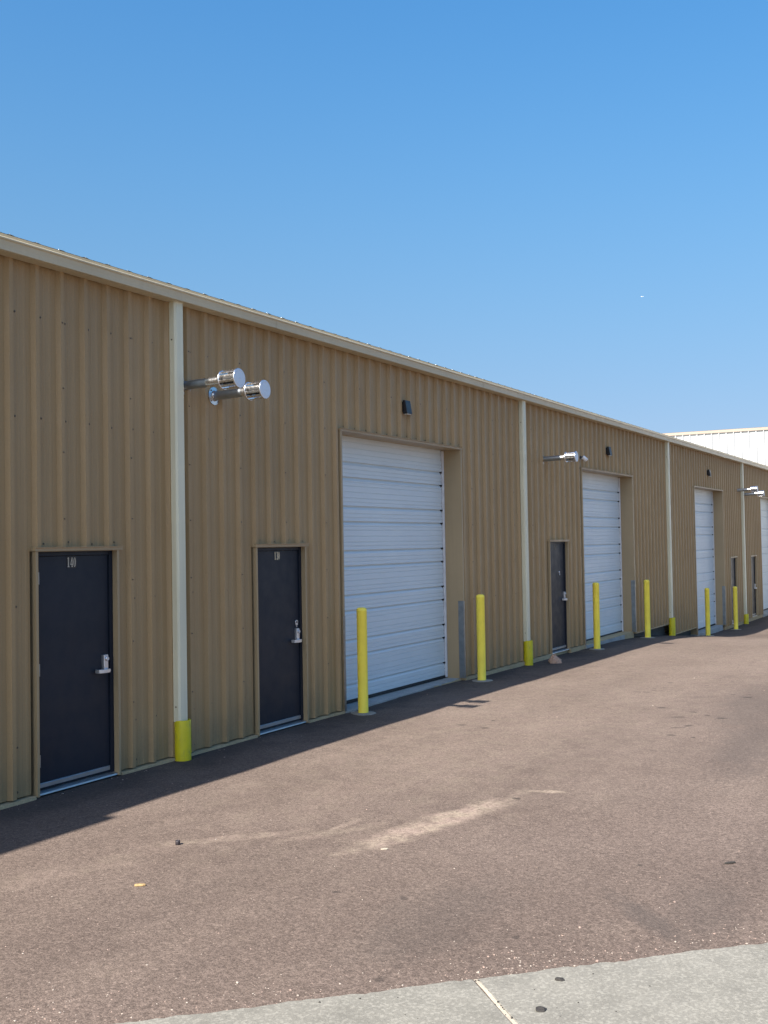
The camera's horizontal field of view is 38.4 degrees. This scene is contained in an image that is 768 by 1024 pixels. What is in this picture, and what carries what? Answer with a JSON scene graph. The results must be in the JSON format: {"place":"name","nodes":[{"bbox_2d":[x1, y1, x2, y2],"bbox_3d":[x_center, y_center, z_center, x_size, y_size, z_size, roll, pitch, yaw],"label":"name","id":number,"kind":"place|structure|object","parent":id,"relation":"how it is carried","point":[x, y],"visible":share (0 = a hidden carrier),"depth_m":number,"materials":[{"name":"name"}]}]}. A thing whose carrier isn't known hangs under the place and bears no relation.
{"place":"outdoors","nodes":[
{"label":"outdoors","id":0,"kind":"place"},
{"bbox_2d":[117,980,511,1023],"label":"concrete pavement","id":1,"kind":"structure","parent":0,"point":[461,1002],"depth_m":5.18,"materials":[{"name":"grey concrete"}]},
{"bbox_2d":[0,639,765,1023],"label":"loose gravel","id":2,"kind":"structure","parent":0,"point":[428,925],"depth_m":5.83,"materials":[{"name":"beige gravel"}]},
{"bbox_2d":[0,616,767,1023],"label":"asphalt drive","id":3,"kind":"structure","parent":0,"point":[612,824],"depth_m":8.02,"materials":[{"name":"asphalt"}]},
{"bbox_2d":[351,607,375,715],"bbox_3d":[-0.292,1.957,14.414,0.351,1.415,0.346,-2,-2,29],"label":"bollard","id":4,"kind":"object","parent":3,"relation":"on","point":[362,660],"visible":0.98,"depth_m":14.36,"materials":[{"name":"metal"}]},
{"bbox_2d":[0,232,767,809],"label":"warehouse","id":5,"kind":"structure","parent":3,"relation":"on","point":[186,574],"depth_m":13.19,"materials":[{"name":"beige paint"}]},
{"bbox_2d":[38,555,117,795],"bbox_3d":[-2.890,1.474,10.296,0.174,2.128,1.010,-2,-2,29],"label":"door","id":6,"kind":"structure","parent":5,"relation":"in","point":[74,670],"depth_m":10.28,"materials":[{"name":"grey paint"}]},
{"bbox_2d":[184,368,244,390],"bbox_3d":[-1.843,-1.372,11.626,0.797,0.222,0.205,-2,-2,29],"label":"flue vent","id":7,"kind":"object","parent":5,"relation":"attached to","point":[223,380],"visible":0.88,"depth_m":11.49,"materials":[{"name":"metal"}]},
{"bbox_2d":[208,380,269,404],"bbox_3d":[-1.612,-1.308,12.080,0.762,0.221,0.205,-2,-2,29],"label":"flue vent","id":8,"kind":"object","parent":5,"relation":"attached to","point":[249,391],"visible":0.99,"depth_m":11.98,"materials":[{"name":"metal"}]},
{"bbox_2d":[258,550,306,734],"bbox_3d":[-1.268,1.531,13.250,0.174,2.128,1.010,-2,-2,29],"label":"door","id":9,"kind":"structure","parent":5,"relation":"in","point":[278,608],"depth_m":13.26,"materials":[{"name":"grey paint"}]},
{"bbox_2d":[342,436,447,703],"bbox_3d":[0.067,0.785,16.303,0.092,3.735,3.718,-2,-2,29],"label":"overhead door","id":10,"kind":"structure","parent":5,"relation":"in","point":[394,503],"depth_m":16.42,"materials":[{"name":"white metal"}]},
{"bbox_2d":[402,400,411,414],"bbox_3d":[0.325,-1.534,16.167,0.117,0.206,0.160,-2,-2,29],"label":"wall lamp","id":11,"kind":"object","parent":5,"relation":"attached to","point":[406,407],"visible":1,"depth_m":16.11,"materials":[{"name":"black metal"}]},
{"bbox_2d":[550,544,568,653],"bbox_3d":[3.425,1.697,21.794,0.174,2.128,1.010,-2,-2,29],"label":"door","id":12,"kind":"structure","parent":5,"relation":"in","point":[558,596],"depth_m":21.86,"materials":[{"name":"grey paint"}]},
{"bbox_2d":[543,451,577,463],"bbox_3d":[3.323,-1.035,21.060,0.762,0.221,0.205,-2,-2,29],"label":"flue vent","id":13,"kind":"object","parent":5,"relation":"attached to","point":[567,457],"visible":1,"depth_m":20.97,"materials":[{"name":"metal"}]},
{"bbox_2d":[580,455,587,468],"bbox_3d":[4.188,-1.036,23.111,0.191,0.302,0.097,-1,-2,-11],"label":"security camera","id":14,"kind":"object","parent":5,"relation":"attached to","point":[584,458],"visible":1,"depth_m":23.08,"materials":[{"name":"white plastic"}]},
{"bbox_2d":[582,472,623,640],"bbox_3d":[4.790,0.967,24.900,0.092,3.765,3.698,-2,-2,29],"label":"overhead door","id":15,"kind":"structure","parent":5,"relation":"in","point":[601,493],"depth_m":25.34,"materials":[{"name":"white metal"}]},
{"bbox_2d":[606,446,611,455],"bbox_3d":[5.056,-1.367,24.781,0.117,0.206,0.160,-2,-2,29],"label":"wall lamp","id":16,"kind":"object","parent":5,"relation":"attached to","point":[608,451],"visible":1,"depth_m":24.71,"materials":[{"name":"black metal"}]},
{"bbox_2d":[695,489,715,629],"bbox_3d":[9.676,1.422,33.778,0.092,4.330,3.838,-2,-2,29],"label":"overhead door","id":17,"kind":"structure","parent":5,"relation":"in","point":[704,516],"depth_m":34.37,"materials":[{"name":"white metal"}]},
{"bbox_2d":[731,559,734,623],"bbox_3d":[11.595,2.630,36.630,0.174,2.128,1.010,-2,-2,29],"label":"door","id":18,"kind":"structure","parent":5,"relation":"in","point":[732,560],"depth_m":36.67,"materials":[{"name":"grey paint"}]},
{"bbox_2d":[737,486,757,491],"bbox_3d":[12.295,-0.761,37.396,0.762,0.221,0.205,-2,-2,29],"label":"flue vent","id":19,"kind":"object","parent":5,"relation":"attached to","point":[752,488],"visible":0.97,"depth_m":37.32,"materials":[{"name":"metal"}]},
{"bbox_2d":[744,490,763,495],"bbox_3d":[12.875,-0.631,38.445,0.762,0.221,0.205,-2,-2,29],"label":"flue vent","id":20,"kind":"object","parent":5,"relation":"attached to","point":[759,493],"visible":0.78,"depth_m":38.34,"materials":[{"name":"metal"}]},
{"bbox_2d":[751,557,757,616],"bbox_3d":[13.295,2.708,39.723,0.174,2.123,1.010,-2,-2,29],"label":"door","id":21,"kind":"structure","parent":5,"relation":"in","point":[754,587],"depth_m":39.88,"materials":[{"name":"grey paint"}]},
{"bbox_2d":[760,499,767,610],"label":"overhead door","id":22,"kind":"structure","parent":5,"relation":"in","point":[764,503],"depth_m":43.53,"materials":[{"name":"white metal"}]},
{"bbox_2d":[472,594,492,681],"bbox_3d":[1.560,2.031,17.669,0.346,1.415,0.351,-1,-2,12],"label":"bollard","id":23,"kind":"object","parent":3,"relation":"on","point":[481,648],"visible":0.96,"depth_m":17.62,"materials":[{"name":"metal"}]},
{"bbox_2d":[548,654,561,663],"bbox_3d":[3.164,2.709,20.364,0.264,0.164,0.285,-1,-2,-4],"label":"rock","id":24,"kind":"object","parent":3,"relation":"on","point":[554,659],"visible":1,"depth_m":20.28,"materials":[{"name":"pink stone"}]},
{"bbox_2d":[589,582,603,649],"bbox_3d":[4.414,2.169,22.836,0.346,1.415,0.351,-1,-2,-15],"label":"bollard","id":25,"kind":"object","parent":3,"relation":"on","point":[596,614],"visible":0.95,"depth_m":22.79,"materials":[{"name":"metal"}]},
{"bbox_2d":[640,580,654,637],"bbox_3d":[6.269,2.323,26.260,0.351,1.415,0.346,-1,-2,-1],"label":"bollard","id":26,"kind":"object","parent":3,"relation":"on","point":[647,608],"visible":0.96,"depth_m":26.21,"materials":[{"name":"metal"}]},
{"bbox_2d":[702,588,713,635],"bbox_3d":[9.362,2.906,31.873,0.351,1.415,0.346,0,-2,-32],"label":"bollard","id":27,"kind":"object","parent":3,"relation":"on","point":[707,611],"visible":0.92,"depth_m":31.83,"materials":[{"name":"metal"}]},
{"bbox_2d":[731,586,741,629],"bbox_3d":[11.292,3.099,35.393,0.346,1.415,0.351,-1,-2,6],"label":"bollard","id":28,"kind":"object","parent":3,"relation":"on","point":[735,607],"visible":0.97,"depth_m":35.33,"materials":[{"name":"metal"}]},
{"bbox_2d":[0,0,767,432],"label":"sky","id":29,"kind":"structure","parent":0,"point":[495,191],"materials":[{"name":"blue"}]},
{"bbox_2d":[474,979,516,1023],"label":"joint sealant","id":30,"kind":"object","parent":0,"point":[493,999],"visible":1,"depth_m":5.26,"materials":[{"name":"beige rubber"}]},
{"bbox_2d":[478,943,767,1023],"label":"concrete pavement","id":31,"kind":"structure","parent":0,"point":[726,985],"depth_m":5.36,"materials":[{"name":"grey concrete"}]},
{"bbox_2d":[536,1006,546,1011],"bbox_3d":[0.735,2.326,5.158,0.048,0.014,0.057,-2,-2,25],"label":"tar lump","id":32,"kind":"object","parent":31,"relation":"on","point":[540,1009],"visible":1,"depth_m":5.15,"materials":[{"name":"black asphalt"}]},
{"bbox_2d":[555,977,564,980],"bbox_3d":[0.878,2.333,5.505,0.048,0.014,0.038,-1,-2,-14],"label":"tar lump","id":33,"kind":"object","parent":31,"relation":"on","point":[559,979],"visible":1,"depth_m":5.50,"materials":[{"name":"black asphalt"}]},
{"bbox_3d":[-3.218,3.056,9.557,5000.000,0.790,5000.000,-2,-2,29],"label":"ground","id":34,"kind":"structure","parent":0,"visible":0},
{"bbox_2d":[662,427,767,465],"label":"metal building","id":35,"kind":"structure","parent":34,"relation":"on","point":[750,444],"depth_m":46.49,"materials":[{"name":"white paint"}]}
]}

